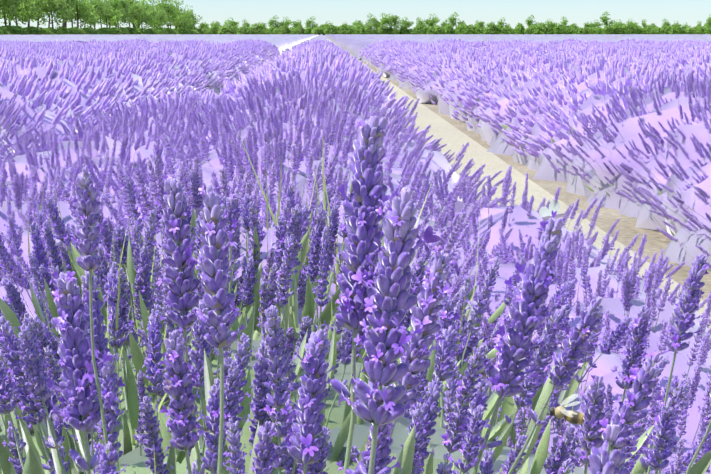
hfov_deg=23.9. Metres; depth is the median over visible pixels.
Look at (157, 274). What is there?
stalk
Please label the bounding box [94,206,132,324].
stalk
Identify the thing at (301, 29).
shrub
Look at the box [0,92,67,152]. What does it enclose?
bush
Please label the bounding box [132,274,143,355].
stalk
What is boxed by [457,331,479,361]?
stalk
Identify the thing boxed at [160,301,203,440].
stalk
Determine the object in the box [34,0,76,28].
tree
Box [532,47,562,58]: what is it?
bush
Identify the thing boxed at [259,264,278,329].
stalk
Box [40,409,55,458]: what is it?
stalk
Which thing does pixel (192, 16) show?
tree
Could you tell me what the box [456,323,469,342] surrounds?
stalk
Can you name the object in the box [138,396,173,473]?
flower
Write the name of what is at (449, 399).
flower spike
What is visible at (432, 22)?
tree
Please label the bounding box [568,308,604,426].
stalk
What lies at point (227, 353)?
stalk
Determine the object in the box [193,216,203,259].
stalk
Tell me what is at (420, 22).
tree
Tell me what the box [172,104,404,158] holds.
bush
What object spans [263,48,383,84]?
bush
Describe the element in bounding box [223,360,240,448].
flower
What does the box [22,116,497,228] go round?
bush
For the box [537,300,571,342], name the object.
stalk
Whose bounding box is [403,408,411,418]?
stalk
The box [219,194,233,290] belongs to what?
stalk
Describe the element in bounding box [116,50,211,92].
bush
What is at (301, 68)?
bush
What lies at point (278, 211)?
grass tuft
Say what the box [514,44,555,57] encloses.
bush
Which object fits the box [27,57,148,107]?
bush
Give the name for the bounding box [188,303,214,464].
flower spike
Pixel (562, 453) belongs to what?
flower
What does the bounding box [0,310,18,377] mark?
stalk
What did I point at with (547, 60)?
bush
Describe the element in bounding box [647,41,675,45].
bush
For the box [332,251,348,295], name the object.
stalk
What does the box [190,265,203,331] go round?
stalk
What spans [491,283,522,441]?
stalk
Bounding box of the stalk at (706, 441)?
[691,425,710,466]
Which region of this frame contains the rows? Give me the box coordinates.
[0,34,710,59]
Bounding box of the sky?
[0,0,710,32]
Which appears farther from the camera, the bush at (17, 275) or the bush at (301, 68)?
the bush at (301, 68)
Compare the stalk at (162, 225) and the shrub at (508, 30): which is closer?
the stalk at (162, 225)
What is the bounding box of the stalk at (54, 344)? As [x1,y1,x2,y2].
[37,320,102,442]
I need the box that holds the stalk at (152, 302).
[149,288,156,313]
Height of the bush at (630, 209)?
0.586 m
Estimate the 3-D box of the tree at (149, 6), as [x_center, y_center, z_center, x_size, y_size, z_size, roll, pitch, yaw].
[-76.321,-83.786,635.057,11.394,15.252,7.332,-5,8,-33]
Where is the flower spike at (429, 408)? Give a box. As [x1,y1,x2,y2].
[408,375,443,473]
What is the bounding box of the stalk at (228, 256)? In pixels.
[224,241,231,286]
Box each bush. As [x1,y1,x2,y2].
[0,40,13,46]
[0,46,42,57]
[0,47,43,63]
[0,50,25,66]
[0,56,130,108]
[0,59,94,129]
[0,65,88,147]
[0,66,101,128]
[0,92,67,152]
[0,97,45,153]
[0,104,47,161]
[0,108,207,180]
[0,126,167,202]
[0,140,15,160]
[0,143,31,160]
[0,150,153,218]
[0,151,600,348]
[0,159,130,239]
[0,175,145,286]
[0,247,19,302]
[4,40,32,45]
[5,55,124,125]
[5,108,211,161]
[7,44,32,49]
[14,42,52,51]
[14,49,58,60]
[17,162,530,292]
[20,48,60,60]
[21,41,54,50]
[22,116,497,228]
[23,47,67,59]
[24,47,68,59]
[24,59,137,118]
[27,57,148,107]
[35,52,167,105]
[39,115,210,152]
[40,51,166,98]
[43,47,82,60]
[44,47,93,54]
[49,48,82,56]
[54,42,75,47]
[54,44,96,55]
[55,42,79,47]
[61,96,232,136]
[74,52,173,96]
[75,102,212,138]
[77,39,109,45]
[82,42,124,51]
[83,49,184,98]
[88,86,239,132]
[91,47,201,93]
[92,41,143,53]
[93,56,175,94]
[94,57,177,100]
[98,93,235,123]
[101,43,142,53]
[105,43,134,51]
[107,41,148,51]
[108,49,206,94]
[108,103,520,215]
[114,57,198,93]
[115,53,195,97]
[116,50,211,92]
[127,95,229,123]
[127,136,517,275]
[128,87,243,115]
[129,41,151,49]
[136,41,162,50]
[143,45,224,94]
[143,52,214,91]
[147,44,227,86]
[155,39,183,49]
[155,57,207,91]
[156,46,228,89]
[160,54,207,92]
[162,46,232,81]
[163,85,512,207]
[164,88,420,146]
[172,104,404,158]
[173,48,226,91]
[179,43,238,77]
[179,47,235,79]
[180,46,230,72]
[186,101,496,204]
[188,50,236,80]
[190,43,249,80]
[193,72,471,179]
[194,45,248,71]
[195,41,256,69]
[201,51,242,77]
[207,109,408,146]
[209,41,252,65]
[211,68,450,154]
[211,73,444,150]
[214,56,428,138]
[214,67,386,102]
[217,47,252,68]
[219,46,252,73]
[219,55,385,94]
[220,42,261,66]
[220,71,365,101]
[221,42,264,62]
[223,64,339,95]
[225,42,265,61]
[225,52,412,122]
[226,40,269,59]
[228,83,459,176]
[230,39,270,60]
[230,77,440,150]
[232,42,265,64]
[234,62,404,115]
[240,40,273,58]
[242,38,277,54]
[243,51,389,97]
[247,48,396,97]
[249,51,381,83]
[251,50,382,85]
[251,56,396,100]
[253,48,360,71]
[256,39,279,54]
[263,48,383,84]
[281,43,363,64]
[283,43,348,57]
[291,45,348,56]
[294,40,343,50]
[359,40,384,60]
[362,41,382,61]
[366,39,394,62]
[367,40,400,64]
[369,40,397,66]
[370,40,402,66]
[371,42,412,69]
[372,39,409,71]
[375,40,427,73]
[379,41,440,65]
[380,42,432,74]
[380,44,418,70]
[381,45,416,68]
[382,42,436,77]
[386,44,433,78]
[386,165,693,298]
[387,45,428,79]
[391,44,448,73]
[393,52,417,81]
[394,43,454,84]
[396,49,448,87]
[397,48,459,89]
[399,44,480,78]
[402,45,462,73]
[404,52,453,90]
[410,48,489,88]
[410,50,463,94]
[410,50,475,89]
[412,52,488,93]
[415,47,510,103]
[415,51,461,74]
[419,49,499,88]
[420,48,510,82]
[422,219,710,329]
[429,53,506,100]
[430,52,539,114]
[433,55,517,104]
[440,39,466,45]
[441,53,532,92]
[441,56,521,116]
[444,243,710,367]
[446,56,526,119]
[448,60,531,121]
[451,56,574,130]
[454,294,710,473]
[458,53,572,113]
[459,40,477,49]
[459,194,497,217]
[466,63,586,140]
[467,40,508,49]
[469,52,605,133]
[469,55,554,109]
[472,42,504,50]
[477,57,607,146]
[477,57,608,115]
[478,42,507,50]
[483,52,677,155]
[494,42,527,50]
[500,44,531,55]
[501,59,706,164]
[503,68,608,120]
[504,44,537,55]
[504,59,676,157]
[507,375,710,473]
[513,69,700,181]
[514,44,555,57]
[515,65,686,170]
[518,44,558,56]
[520,47,553,60]
[524,45,552,58]
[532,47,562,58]
[539,40,566,46]
[539,46,567,58]
[542,46,588,56]
[545,40,569,46]
[546,67,710,195]
[550,73,710,209]
[552,47,603,58]
[557,40,593,48]
[561,38,582,42]
[567,46,597,57]
[568,41,604,49]
[569,72,703,150]
[570,45,613,60]
[575,45,641,61]
[583,50,633,62]
[599,50,663,60]
[604,48,659,64]
[608,51,669,64]
[615,96,710,217]
[616,39,646,47]
[617,98,710,231]
[618,43,642,51]
[621,43,655,52]
[626,40,659,45]
[626,56,654,65]
[628,52,695,68]
[628,54,676,63]
[630,110,710,236]
[636,44,681,54]
[639,54,694,69]
[640,141,710,270]
[641,44,691,56]
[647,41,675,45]
[649,41,679,48]
[649,53,709,70]
[650,54,699,70]
[652,48,691,55]
[659,185,710,270]
[660,48,702,57]
[665,50,710,76]
[668,56,710,79]
[676,48,708,57]
[681,65,710,79]
[683,41,708,50]
[685,47,710,59]
[695,234,710,268]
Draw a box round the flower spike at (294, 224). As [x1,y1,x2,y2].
[277,204,305,305]
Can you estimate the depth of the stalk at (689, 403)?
1.68 m
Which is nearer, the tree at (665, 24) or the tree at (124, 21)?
the tree at (124, 21)
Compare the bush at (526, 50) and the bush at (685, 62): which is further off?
the bush at (526, 50)
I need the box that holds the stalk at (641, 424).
[619,414,650,468]
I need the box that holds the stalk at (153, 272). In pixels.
[149,251,160,299]
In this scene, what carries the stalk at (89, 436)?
on the bush by the path
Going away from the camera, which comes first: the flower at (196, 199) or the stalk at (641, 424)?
the stalk at (641, 424)
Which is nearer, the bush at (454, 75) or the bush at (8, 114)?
the bush at (8, 114)
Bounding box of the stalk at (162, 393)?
[141,322,168,403]
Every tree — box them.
[0,0,6,17]
[0,0,23,25]
[0,0,35,24]
[6,0,38,24]
[17,0,37,26]
[32,0,60,28]
[32,2,67,27]
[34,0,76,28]
[58,0,89,26]
[60,0,97,26]
[61,0,73,26]
[61,0,99,27]
[85,0,102,27]
[86,0,111,28]
[95,0,113,27]
[98,0,122,27]
[100,0,122,26]
[107,11,131,27]
[108,0,131,27]
[121,0,146,26]
[126,0,151,26]
[130,15,144,26]
[132,15,153,28]
[135,0,160,25]
[143,0,168,25]
[148,5,162,27]
[150,11,175,27]
[152,5,166,27]
[155,0,184,27]
[159,0,185,27]
[167,0,189,28]
[169,0,194,27]
[183,4,202,27]
[196,22,209,28]
[210,21,221,27]
[224,17,239,26]
[242,19,249,27]
[268,15,281,28]
[278,16,291,26]
[291,19,301,29]
[304,16,317,27]
[352,19,363,26]
[364,13,378,27]
[373,13,387,28]
[385,14,400,28]
[398,17,413,29]
[413,17,424,28]
[422,13,439,25]
[441,19,451,29]
[448,12,465,26]
[475,20,485,27]
[484,21,498,29]
[496,17,512,28]
[525,15,538,25]
[542,19,557,26]
[557,17,568,26]
[584,22,593,29]
[593,22,602,26]
[600,12,618,28]
[621,19,638,26]
[641,19,652,30]
[661,18,670,27]
[704,14,710,26]
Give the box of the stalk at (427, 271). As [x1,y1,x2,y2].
[417,256,435,307]
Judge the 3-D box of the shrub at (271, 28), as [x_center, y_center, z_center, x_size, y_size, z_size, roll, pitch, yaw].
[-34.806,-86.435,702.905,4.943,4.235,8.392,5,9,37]
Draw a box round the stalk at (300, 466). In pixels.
[296,436,320,473]
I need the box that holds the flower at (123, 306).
[110,267,131,363]
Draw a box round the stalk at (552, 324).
[504,309,566,445]
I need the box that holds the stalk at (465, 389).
[441,345,488,463]
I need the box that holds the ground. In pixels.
[338,45,710,302]
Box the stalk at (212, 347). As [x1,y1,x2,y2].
[194,299,219,376]
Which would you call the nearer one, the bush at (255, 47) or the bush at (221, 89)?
the bush at (221, 89)
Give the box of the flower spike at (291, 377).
[273,320,299,402]
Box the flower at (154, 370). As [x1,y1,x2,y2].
[139,304,164,433]
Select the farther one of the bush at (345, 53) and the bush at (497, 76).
the bush at (345, 53)
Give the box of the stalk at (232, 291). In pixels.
[228,259,235,299]
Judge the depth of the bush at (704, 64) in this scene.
13.85 m
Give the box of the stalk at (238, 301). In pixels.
[234,291,243,313]
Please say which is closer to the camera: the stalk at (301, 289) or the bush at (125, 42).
the stalk at (301, 289)
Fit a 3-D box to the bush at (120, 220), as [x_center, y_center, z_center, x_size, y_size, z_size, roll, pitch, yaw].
[-0.221,0.170,2.775,1.167,0.586,1.198,-6,9,-40]
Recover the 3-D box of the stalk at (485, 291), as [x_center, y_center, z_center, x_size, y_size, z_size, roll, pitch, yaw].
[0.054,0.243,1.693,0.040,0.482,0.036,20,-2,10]
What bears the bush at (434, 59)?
on the ground
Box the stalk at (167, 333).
[164,324,170,337]
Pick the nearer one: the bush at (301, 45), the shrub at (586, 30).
the bush at (301, 45)
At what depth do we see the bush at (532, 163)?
8.82 m
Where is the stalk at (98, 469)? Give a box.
[94,441,101,470]
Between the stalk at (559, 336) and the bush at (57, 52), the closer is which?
the stalk at (559, 336)
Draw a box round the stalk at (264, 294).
[257,278,272,328]
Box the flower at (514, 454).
[495,434,528,473]
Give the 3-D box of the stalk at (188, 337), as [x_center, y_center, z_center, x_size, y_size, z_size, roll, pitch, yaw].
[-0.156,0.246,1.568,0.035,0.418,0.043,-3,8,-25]
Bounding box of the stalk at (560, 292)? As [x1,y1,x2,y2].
[535,281,570,326]
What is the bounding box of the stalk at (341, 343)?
[324,328,349,406]
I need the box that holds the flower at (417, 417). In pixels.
[400,402,428,473]
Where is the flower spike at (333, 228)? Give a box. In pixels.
[327,202,338,271]
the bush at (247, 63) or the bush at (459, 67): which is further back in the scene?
the bush at (247, 63)
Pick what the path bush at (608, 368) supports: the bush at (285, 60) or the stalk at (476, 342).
the stalk at (476, 342)
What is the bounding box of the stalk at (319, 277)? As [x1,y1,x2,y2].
[305,227,322,320]
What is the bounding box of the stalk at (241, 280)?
[237,266,245,295]
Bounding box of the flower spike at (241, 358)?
[225,333,251,443]
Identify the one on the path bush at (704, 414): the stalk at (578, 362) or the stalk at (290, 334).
the stalk at (578, 362)
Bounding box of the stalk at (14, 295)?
[2,278,26,320]
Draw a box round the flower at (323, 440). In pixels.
[310,426,331,473]
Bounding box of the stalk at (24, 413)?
[0,349,33,433]
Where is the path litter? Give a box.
[326,37,710,328]
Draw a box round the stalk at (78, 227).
[76,224,106,290]
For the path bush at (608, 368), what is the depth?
1.93 m
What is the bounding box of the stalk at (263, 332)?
[252,321,270,359]
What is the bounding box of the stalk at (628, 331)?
[617,322,633,348]
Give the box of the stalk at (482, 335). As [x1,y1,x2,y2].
[479,291,508,342]
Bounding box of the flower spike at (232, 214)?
[221,194,242,356]
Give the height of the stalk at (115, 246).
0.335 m
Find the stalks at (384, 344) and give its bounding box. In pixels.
[46,116,710,473]
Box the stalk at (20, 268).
[15,261,32,290]
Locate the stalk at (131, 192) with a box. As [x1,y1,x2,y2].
[124,174,143,230]
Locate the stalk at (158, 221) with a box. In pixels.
[152,183,163,258]
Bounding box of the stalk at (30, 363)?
[7,324,65,473]
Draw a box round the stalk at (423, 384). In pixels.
[410,347,430,415]
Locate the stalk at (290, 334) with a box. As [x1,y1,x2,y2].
[285,327,296,355]
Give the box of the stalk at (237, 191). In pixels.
[235,188,241,208]
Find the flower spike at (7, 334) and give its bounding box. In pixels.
[0,316,53,470]
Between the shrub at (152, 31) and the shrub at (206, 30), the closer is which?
the shrub at (152, 31)
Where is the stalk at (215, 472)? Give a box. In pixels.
[209,428,226,473]
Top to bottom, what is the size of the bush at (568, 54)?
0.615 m
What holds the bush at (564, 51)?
on the ground
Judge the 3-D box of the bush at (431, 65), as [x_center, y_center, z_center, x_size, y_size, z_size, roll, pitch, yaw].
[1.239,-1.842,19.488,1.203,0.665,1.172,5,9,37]
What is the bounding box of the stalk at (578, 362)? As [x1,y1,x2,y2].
[542,318,604,434]
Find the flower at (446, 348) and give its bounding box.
[423,325,459,413]
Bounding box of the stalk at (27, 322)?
[21,317,66,473]
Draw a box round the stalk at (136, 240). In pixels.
[130,220,142,274]
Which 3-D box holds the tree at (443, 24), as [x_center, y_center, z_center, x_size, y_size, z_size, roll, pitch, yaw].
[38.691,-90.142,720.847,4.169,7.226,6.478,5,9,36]
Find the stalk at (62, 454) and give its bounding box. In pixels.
[51,445,70,473]
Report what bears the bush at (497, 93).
on the ground
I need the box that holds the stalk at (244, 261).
[241,256,246,267]
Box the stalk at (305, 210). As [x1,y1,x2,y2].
[300,206,312,259]
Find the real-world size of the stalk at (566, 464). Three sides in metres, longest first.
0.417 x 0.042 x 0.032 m
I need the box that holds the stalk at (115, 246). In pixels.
[105,231,119,289]
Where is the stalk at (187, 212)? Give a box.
[181,194,198,236]
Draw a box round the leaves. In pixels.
[54,209,550,418]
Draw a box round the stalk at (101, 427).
[93,382,120,472]
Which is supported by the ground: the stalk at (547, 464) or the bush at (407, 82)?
the bush at (407, 82)
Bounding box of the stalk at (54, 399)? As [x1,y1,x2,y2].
[18,313,59,440]
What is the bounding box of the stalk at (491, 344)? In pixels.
[485,324,502,372]
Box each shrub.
[0,26,12,33]
[0,27,8,34]
[6,25,21,34]
[13,25,26,34]
[25,26,41,34]
[26,28,36,34]
[37,27,50,34]
[55,26,72,33]
[57,29,65,34]
[99,27,111,33]
[110,27,122,34]
[119,27,128,33]
[126,27,138,33]
[133,27,145,33]
[147,28,158,33]
[165,28,174,33]
[202,26,212,33]
[209,25,220,33]
[215,26,227,33]
[224,25,232,33]
[229,25,238,33]
[236,27,245,33]
[244,27,254,33]
[248,23,263,33]
[261,27,271,33]
[266,26,276,33]
[271,28,285,33]
[281,25,290,33]
[289,27,296,33]
[295,25,304,33]
[304,26,312,33]
[310,27,322,34]
[319,24,330,34]
[324,25,336,34]
[334,26,345,33]
[339,25,353,33]
[347,25,358,33]
[354,24,366,33]
[363,26,370,33]
[369,28,377,33]
[375,26,384,33]
[383,26,392,33]
[391,27,399,33]
[399,26,407,33]
[405,28,416,33]
[414,24,431,33]
[424,26,435,33]
[432,24,442,33]
[443,23,453,33]
[455,24,470,33]
[468,24,475,33]
[472,24,482,33]
[481,28,489,33]
[486,27,498,33]
[496,24,504,33]
[500,26,514,33]
[515,23,524,33]
[523,28,531,33]
[528,24,542,33]
[538,22,545,33]
[542,25,554,33]
[552,25,559,33]
[556,24,568,33]
[564,26,573,33]
[569,27,577,33]
[574,27,584,33]
[583,27,591,33]
[589,27,599,33]
[601,25,612,33]
[615,25,623,33]
[621,24,632,33]
[624,23,640,33]
[634,25,645,33]
[649,29,657,33]
[652,26,662,33]
[660,26,667,33]
[666,25,676,33]
[673,24,680,33]
[680,27,686,33]
[685,27,693,33]
[691,27,701,33]
[703,24,710,33]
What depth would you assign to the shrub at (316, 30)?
698.17 m
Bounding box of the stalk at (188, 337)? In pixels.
[175,282,192,364]
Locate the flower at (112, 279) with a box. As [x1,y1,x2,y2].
[102,262,126,426]
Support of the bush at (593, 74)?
on the ground
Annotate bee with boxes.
[541,404,583,435]
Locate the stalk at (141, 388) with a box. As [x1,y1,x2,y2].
[133,370,150,455]
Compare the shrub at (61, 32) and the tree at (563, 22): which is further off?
the tree at (563, 22)
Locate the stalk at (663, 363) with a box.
[580,356,669,466]
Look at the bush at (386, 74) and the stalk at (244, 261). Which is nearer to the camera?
the stalk at (244, 261)
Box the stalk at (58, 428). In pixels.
[52,413,67,445]
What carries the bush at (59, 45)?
on the ground
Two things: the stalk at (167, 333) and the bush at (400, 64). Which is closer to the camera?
the stalk at (167, 333)
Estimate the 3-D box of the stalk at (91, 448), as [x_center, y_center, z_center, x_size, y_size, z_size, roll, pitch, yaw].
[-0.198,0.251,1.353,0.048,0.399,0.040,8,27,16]
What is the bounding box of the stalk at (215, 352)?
[213,246,227,378]
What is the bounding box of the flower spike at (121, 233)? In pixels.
[112,225,136,329]
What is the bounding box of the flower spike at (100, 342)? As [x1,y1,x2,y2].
[81,271,125,433]
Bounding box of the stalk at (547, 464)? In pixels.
[543,444,564,469]
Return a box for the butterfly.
[539,200,566,219]
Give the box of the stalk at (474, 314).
[467,299,488,325]
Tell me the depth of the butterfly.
1.74 m
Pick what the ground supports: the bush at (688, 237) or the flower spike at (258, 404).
the bush at (688, 237)
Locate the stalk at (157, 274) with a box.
[152,256,165,328]
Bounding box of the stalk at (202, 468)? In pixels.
[195,459,206,473]
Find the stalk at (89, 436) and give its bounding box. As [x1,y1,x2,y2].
[70,429,99,470]
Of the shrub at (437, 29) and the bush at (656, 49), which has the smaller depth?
the bush at (656, 49)
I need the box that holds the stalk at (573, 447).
[565,392,604,464]
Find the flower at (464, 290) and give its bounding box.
[453,275,471,357]
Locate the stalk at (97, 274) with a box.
[91,255,111,341]
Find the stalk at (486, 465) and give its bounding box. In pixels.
[477,448,495,473]
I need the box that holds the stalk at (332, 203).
[326,197,337,221]
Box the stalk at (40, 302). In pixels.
[35,295,51,333]
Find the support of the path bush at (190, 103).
on the ground
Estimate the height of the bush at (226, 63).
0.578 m
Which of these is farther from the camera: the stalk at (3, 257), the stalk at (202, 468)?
the stalk at (3, 257)
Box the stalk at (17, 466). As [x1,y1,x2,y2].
[2,421,25,473]
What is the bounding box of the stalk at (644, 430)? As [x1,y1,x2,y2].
[630,423,648,471]
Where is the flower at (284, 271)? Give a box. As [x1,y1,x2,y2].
[265,234,298,332]
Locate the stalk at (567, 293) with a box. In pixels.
[532,277,577,336]
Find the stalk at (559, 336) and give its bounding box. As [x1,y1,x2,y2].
[519,330,564,399]
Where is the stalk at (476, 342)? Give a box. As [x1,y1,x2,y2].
[459,338,479,367]
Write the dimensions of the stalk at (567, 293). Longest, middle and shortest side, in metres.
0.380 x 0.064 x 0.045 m
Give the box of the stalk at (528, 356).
[525,339,538,359]
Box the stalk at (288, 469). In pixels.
[281,399,300,473]
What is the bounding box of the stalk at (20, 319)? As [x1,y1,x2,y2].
[0,297,22,324]
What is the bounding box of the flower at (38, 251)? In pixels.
[30,221,50,275]
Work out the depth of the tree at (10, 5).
464.86 m
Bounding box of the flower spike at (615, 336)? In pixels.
[551,316,634,417]
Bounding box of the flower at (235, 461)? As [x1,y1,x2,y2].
[223,418,246,473]
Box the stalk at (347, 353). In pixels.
[325,330,360,427]
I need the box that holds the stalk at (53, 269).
[49,265,63,278]
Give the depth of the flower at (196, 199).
2.23 m
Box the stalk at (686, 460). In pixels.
[665,442,710,473]
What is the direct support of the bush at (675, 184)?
on the ground
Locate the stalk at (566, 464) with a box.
[558,458,574,473]
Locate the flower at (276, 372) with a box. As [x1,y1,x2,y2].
[259,305,295,473]
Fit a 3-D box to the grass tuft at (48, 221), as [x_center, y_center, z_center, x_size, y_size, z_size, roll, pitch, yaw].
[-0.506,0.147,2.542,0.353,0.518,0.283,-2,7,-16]
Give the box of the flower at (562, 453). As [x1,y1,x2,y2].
[546,426,577,473]
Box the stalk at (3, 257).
[0,235,12,281]
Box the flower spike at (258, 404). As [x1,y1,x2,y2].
[246,340,277,456]
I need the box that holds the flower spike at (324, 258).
[312,226,333,330]
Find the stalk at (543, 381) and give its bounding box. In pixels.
[516,370,547,432]
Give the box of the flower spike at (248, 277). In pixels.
[239,254,257,323]
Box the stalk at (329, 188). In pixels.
[320,184,331,210]
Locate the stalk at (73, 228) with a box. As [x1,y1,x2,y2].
[70,223,83,255]
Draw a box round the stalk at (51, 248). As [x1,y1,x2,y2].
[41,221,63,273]
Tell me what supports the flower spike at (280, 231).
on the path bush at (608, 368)
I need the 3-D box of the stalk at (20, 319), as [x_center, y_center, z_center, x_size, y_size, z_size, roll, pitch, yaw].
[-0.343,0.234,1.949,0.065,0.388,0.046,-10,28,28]
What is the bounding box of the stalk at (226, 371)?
[224,357,243,428]
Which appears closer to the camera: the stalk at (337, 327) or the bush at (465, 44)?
the stalk at (337, 327)
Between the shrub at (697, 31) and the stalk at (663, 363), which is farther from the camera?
the shrub at (697, 31)
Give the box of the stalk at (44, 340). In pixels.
[30,316,85,473]
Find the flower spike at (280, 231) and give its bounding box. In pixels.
[273,212,287,287]
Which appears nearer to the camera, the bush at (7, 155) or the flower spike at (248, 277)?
the flower spike at (248, 277)
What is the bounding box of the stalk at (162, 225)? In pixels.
[160,219,169,265]
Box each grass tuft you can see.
[0,195,163,315]
[0,222,214,444]
[4,187,63,266]
[27,166,118,257]
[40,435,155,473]
[59,267,299,448]
[233,129,509,292]
[239,220,272,255]
[241,145,444,312]
[269,170,482,320]
[331,247,520,380]
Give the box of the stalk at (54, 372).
[45,346,79,473]
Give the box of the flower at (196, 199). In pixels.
[188,168,203,217]
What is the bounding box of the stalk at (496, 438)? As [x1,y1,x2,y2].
[492,384,522,441]
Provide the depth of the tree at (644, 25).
740.24 m
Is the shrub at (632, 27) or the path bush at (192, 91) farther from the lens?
the shrub at (632, 27)
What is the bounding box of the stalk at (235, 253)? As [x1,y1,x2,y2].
[228,226,243,288]
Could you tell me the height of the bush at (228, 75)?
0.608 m
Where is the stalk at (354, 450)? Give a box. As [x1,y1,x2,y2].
[336,446,359,470]
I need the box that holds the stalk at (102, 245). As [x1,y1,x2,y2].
[98,236,129,300]
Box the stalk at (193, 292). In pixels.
[188,268,196,346]
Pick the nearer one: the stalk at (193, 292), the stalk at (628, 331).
the stalk at (193, 292)
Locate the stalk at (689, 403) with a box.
[645,399,691,448]
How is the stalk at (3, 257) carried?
on the bush by the path
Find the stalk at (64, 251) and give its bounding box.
[57,240,81,300]
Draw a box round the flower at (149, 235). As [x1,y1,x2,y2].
[134,209,158,379]
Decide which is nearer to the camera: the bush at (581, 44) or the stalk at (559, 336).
the stalk at (559, 336)
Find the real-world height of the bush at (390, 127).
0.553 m
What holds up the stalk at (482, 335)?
on the ground
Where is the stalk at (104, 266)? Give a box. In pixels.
[96,246,110,308]
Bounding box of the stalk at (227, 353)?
[223,325,232,359]
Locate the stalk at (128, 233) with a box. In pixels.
[125,230,138,266]
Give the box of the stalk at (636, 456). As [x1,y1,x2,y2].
[628,428,649,470]
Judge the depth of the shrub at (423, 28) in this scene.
711.29 m
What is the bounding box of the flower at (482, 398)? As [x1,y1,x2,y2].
[452,374,488,473]
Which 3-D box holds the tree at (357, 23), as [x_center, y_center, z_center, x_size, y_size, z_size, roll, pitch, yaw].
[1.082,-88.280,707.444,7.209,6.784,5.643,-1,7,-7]
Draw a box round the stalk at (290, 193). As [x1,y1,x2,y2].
[284,182,295,216]
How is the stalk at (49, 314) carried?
on the ground
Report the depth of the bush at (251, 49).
32.76 m
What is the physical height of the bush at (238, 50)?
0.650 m
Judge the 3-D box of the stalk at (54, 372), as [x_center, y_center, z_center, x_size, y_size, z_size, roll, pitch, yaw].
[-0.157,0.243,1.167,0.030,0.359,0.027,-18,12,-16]
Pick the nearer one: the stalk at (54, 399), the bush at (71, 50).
the stalk at (54, 399)
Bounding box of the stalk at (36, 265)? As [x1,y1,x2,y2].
[27,252,48,319]
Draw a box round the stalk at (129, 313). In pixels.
[124,284,134,325]
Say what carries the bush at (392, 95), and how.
on the ground
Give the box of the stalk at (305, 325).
[292,316,311,386]
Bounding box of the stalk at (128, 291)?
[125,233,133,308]
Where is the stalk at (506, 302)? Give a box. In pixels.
[491,256,525,337]
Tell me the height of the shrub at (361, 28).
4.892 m
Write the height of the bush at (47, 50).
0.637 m
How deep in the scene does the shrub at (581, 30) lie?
730.16 m
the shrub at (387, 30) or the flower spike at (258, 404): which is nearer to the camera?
the flower spike at (258, 404)
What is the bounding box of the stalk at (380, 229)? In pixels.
[371,223,382,269]
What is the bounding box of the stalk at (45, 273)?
[37,264,55,291]
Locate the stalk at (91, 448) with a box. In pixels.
[90,424,103,470]
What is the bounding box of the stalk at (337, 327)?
[324,288,343,399]
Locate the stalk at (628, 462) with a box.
[622,455,633,467]
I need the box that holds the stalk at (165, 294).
[158,263,173,325]
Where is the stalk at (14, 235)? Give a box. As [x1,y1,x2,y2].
[7,216,30,284]
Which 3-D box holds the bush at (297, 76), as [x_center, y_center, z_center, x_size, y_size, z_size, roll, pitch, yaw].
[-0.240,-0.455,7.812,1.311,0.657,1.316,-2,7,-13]
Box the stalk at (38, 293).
[34,289,49,321]
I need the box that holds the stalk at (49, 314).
[44,288,61,338]
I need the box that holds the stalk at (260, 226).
[250,222,265,242]
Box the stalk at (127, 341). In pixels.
[118,279,135,370]
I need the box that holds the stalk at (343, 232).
[336,212,347,290]
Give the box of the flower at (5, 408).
[0,361,25,467]
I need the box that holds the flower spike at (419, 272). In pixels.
[402,257,425,329]
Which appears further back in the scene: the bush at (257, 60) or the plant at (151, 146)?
the bush at (257, 60)
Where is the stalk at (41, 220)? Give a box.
[35,210,54,258]
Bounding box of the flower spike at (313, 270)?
[302,208,326,284]
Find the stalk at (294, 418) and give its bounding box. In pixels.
[286,393,301,473]
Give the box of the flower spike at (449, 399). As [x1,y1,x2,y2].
[440,356,459,430]
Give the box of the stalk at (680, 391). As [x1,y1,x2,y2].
[639,378,688,473]
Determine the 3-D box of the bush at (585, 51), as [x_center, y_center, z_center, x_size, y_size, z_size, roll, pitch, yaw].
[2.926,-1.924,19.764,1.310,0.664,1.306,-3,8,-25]
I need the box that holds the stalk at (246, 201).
[240,193,257,261]
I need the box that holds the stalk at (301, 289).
[297,263,308,308]
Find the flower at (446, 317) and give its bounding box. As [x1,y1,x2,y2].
[432,294,461,427]
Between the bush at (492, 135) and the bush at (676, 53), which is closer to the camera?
the bush at (492, 135)
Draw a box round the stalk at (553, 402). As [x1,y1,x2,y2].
[532,387,561,453]
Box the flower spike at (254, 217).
[248,201,266,308]
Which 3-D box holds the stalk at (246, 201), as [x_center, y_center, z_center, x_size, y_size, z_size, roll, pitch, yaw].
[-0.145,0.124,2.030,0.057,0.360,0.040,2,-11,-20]
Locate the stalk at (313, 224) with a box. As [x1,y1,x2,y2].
[309,205,320,246]
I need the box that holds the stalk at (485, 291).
[461,256,500,367]
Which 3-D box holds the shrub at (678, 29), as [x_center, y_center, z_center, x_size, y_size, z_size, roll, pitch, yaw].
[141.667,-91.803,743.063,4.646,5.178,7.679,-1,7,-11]
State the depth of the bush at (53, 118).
7.93 m
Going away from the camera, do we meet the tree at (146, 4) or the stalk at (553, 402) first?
the stalk at (553, 402)
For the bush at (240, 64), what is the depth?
24.82 m
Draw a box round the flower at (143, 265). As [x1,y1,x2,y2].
[135,243,154,356]

